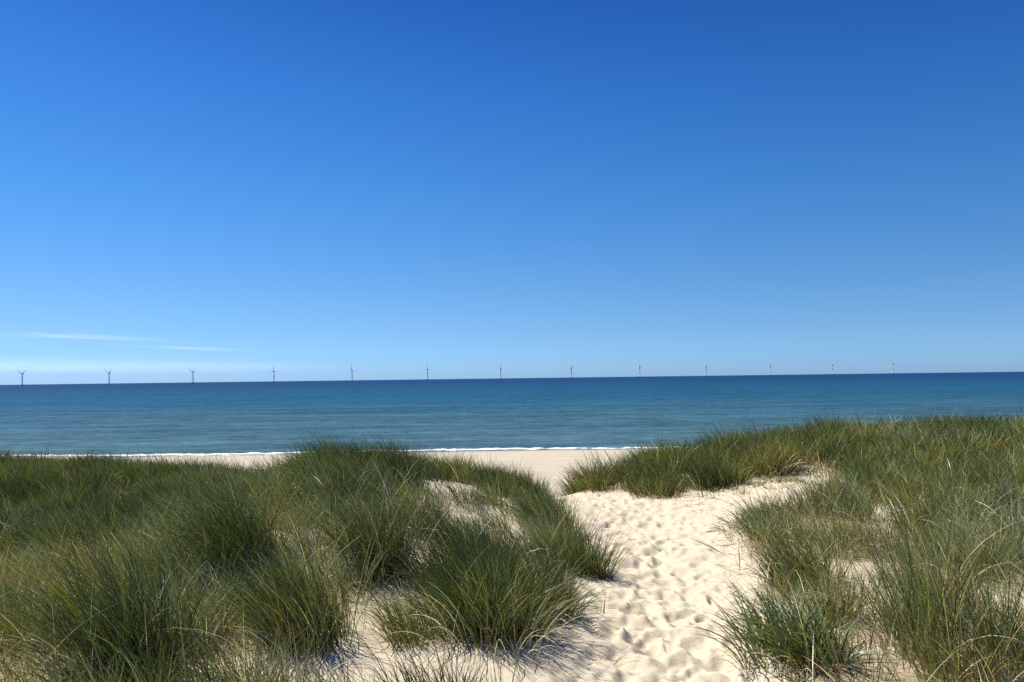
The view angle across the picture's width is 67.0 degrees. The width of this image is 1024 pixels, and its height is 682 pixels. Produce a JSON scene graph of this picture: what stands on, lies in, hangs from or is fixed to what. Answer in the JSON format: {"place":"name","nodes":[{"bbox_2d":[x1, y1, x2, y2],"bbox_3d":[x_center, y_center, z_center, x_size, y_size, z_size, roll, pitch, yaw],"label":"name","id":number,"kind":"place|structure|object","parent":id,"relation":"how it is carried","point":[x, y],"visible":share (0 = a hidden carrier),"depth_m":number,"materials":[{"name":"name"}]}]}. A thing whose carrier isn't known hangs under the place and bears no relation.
{"place":"outdoors","nodes":[
{"label":"outdoors","id":0,"kind":"place"},
{"bbox_2d":[54,449,664,495],"bbox_3d":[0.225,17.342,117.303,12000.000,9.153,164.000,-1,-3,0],"label":"beach","id":1,"kind":"structure","parent":0,"point":[544,462],"depth_m":101.07,"materials":[{"name":"beige sand"}]},
{"bbox_2d":[0,372,1023,456],"bbox_3d":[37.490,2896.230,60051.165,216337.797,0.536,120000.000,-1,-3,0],"label":"sea","id":2,"kind":"structure","parent":0,"point":[264,416],"depth_m":298.20,"materials":[{"name":"liquid"}]},
{"bbox_2d":[14,446,680,456],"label":"surf","id":3,"kind":"structure","parent":2,"relation":"on","point":[535,448],"depth_m":129.50,"materials":[{"name":"white liquid"}]},
{"bbox_2d":[0,452,1023,681],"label":"dune","id":4,"kind":"structure","parent":0,"point":[506,668],"depth_m":4.40,"materials":[{"name":"beige sand"}]},
{"bbox_2d":[23,507,211,622],"bbox_3d":[-2.429,1.394,4.834,1.224,0.615,1.224,-1,-3,0],"label":"grass tussock","id":5,"kind":"object","parent":4,"relation":"on","point":[123,574],"depth_m":4.78,"materials":[{"name":"green plant"}]},
{"bbox_2d":[0,473,246,681],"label":"grass tussock","id":6,"kind":"object","parent":4,"relation":"on","point":[99,623],"depth_m":3.75,"materials":[{"name":"green plant"}]},
{"bbox_2d":[95,534,287,652],"bbox_3d":[-1.794,1.376,4.428,1.089,0.640,1.110,-1,-3,0],"label":"grass tussock","id":7,"kind":"object","parent":4,"relation":"on","point":[210,597],"depth_m":4.39,"materials":[{"name":"green plant"}]},
{"bbox_2d":[109,496,283,598],"bbox_3d":[-2.055,1.318,5.120,1.030,0.672,1.085,-1,-3,0],"label":"grass tussock","id":8,"kind":"object","parent":4,"relation":"on","point":[209,560],"depth_m":4.96,"materials":[{"name":"green plant"}]},
{"bbox_2d":[134,440,325,586],"bbox_3d":[-1.969,1.148,5.340,1.345,0.981,1.277,-1,-3,0],"label":"grass tussock","id":9,"kind":"object","parent":4,"relation":"on","point":[236,522],"depth_m":5.22,"materials":[{"name":"green plant"}]},
{"bbox_2d":[183,520,388,661],"bbox_3d":[-1.276,1.323,4.316,1.114,0.824,0.943,1,-3,-32],"label":"grass tussock","id":10,"kind":"object","parent":4,"relation":"on","point":[299,604],"depth_m":4.22,"materials":[{"name":"green plant"}]},
{"bbox_2d":[0,423,597,681],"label":"marram grass","id":11,"kind":"structure","parent":4,"relation":"on","point":[30,487],"depth_m":6.40,"materials":[{"name":"green plant"}]},
{"bbox_2d":[290,444,451,581],"bbox_3d":[-0.995,1.202,5.546,1.168,0.996,1.182,-1,-3,0],"label":"grass tussock","id":12,"kind":"object","parent":4,"relation":"on","point":[369,534],"depth_m":5.45,"materials":[{"name":"green plant"}]},
{"bbox_2d":[377,514,601,681],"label":"grass tussock","id":13,"kind":"object","parent":4,"relation":"on","point":[501,597],"depth_m":4.53,"materials":[{"name":"green plant"}]},
{"bbox_2d":[465,466,524,499],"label":"grass tussock","id":14,"kind":"object","parent":4,"relation":"on","point":[482,480],"depth_m":9.84,"materials":[{"name":"green plant"}]},
{"bbox_2d":[500,549,611,630],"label":"grass tussock","id":15,"kind":"object","parent":4,"relation":"on","point":[571,609],"depth_m":5.04,"materials":[{"name":"green plant"}]},
{"bbox_2d":[672,438,760,490],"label":"grass tussock","id":16,"kind":"object","parent":4,"relation":"on","point":[717,468],"depth_m":11.64,"materials":[{"name":"green plant"}]},
{"bbox_2d":[723,427,816,477],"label":"grass tussock","id":17,"kind":"object","parent":4,"relation":"on","point":[784,460],"depth_m":12.25,"materials":[{"name":"green plant"}]},
{"bbox_2d":[680,454,862,497],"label":"grass sprouts","id":18,"kind":"object","parent":4,"relation":"on","point":[778,480],"depth_m":11.38,"materials":[{"name":"green plant"}]},
{"bbox_2d":[550,405,1023,681],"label":"marram grass","id":19,"kind":"structure","parent":4,"relation":"on","point":[927,462],"depth_m":7.31,"materials":[{"name":"green plant"}]},
{"bbox_2d":[725,508,875,592],"bbox_3d":[2.115,1.549,5.846,0.802,0.642,1.054,0,-3,-15],"label":"grass tussock","id":20,"kind":"object","parent":4,"relation":"on","point":[786,557],"depth_m":5.79,"materials":[{"name":"green plant"}]},
{"bbox_2d":[823,409,891,451],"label":"grass tussock","id":21,"kind":"object","parent":4,"relation":"on","point":[857,431],"depth_m":14.08,"materials":[{"name":"green plant"}]},
{"bbox_2d":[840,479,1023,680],"bbox_3d":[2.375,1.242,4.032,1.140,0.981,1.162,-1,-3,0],"label":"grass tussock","id":22,"kind":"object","parent":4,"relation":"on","point":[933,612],"depth_m":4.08,"materials":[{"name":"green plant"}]},
{"bbox_2d":[0,0,1023,384],"label":"sky","id":23,"kind":"structure","parent":0,"point":[216,190],"materials":[{"name":"blue"}]},
{"bbox_2d":[542,490,787,681],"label":"sand path","id":24,"kind":"structure","parent":0,"point":[658,598],"depth_m":5.75,"materials":[{"name":"beige sand"}]},
{"bbox_2d":[526,495,609,553],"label":"grass tussock","id":25,"kind":"object","parent":24,"relation":"on","point":[570,529],"depth_m":7.11,"materials":[{"name":"green plant"}]},
{"bbox_2d":[544,514,639,579],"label":"grass tussock","id":26,"kind":"object","parent":24,"relation":"on","point":[594,565],"depth_m":6.43,"materials":[{"name":"green plant"}]},
{"bbox_2d":[358,492,890,679],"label":"plant litter","id":27,"kind":"object","parent":24,"relation":"on","point":[711,581],"visible":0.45,"depth_m":6.29,"materials":[{"name":"beige plant"}]},
{"bbox_2d":[619,456,699,499],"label":"grass tussock","id":28,"kind":"object","parent":24,"relation":"on","point":[661,487],"depth_m":11.59,"materials":[{"name":"green plant"}]},
{"bbox_2d":[695,538,720,552],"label":"dry stalk","id":29,"kind":"object","parent":24,"relation":"on","point":[706,545],"visible":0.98,"depth_m":7.32,"materials":[{"name":"beige plant"}]},
{"bbox_2d":[716,636,759,674],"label":"grass tussock","id":30,"kind":"object","parent":24,"relation":"on","point":[739,661],"depth_m":4.29,"materials":[{"name":"green plant"}]},
{"bbox_2d":[710,496,802,541],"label":"grass tussock","id":31,"kind":"object","parent":24,"relation":"on","point":[747,517],"depth_m":7.63,"materials":[{"name":"green plant"}]},
{"bbox_2d":[683,561,894,677],"bbox_3d":[1.561,1.536,4.417,1.153,0.594,1.079,-1,-3,0],"label":"grass tussock","id":32,"kind":"object","parent":24,"relation":"on","point":[756,623],"depth_m":4.34,"materials":[{"name":"green plant"}]}
]}

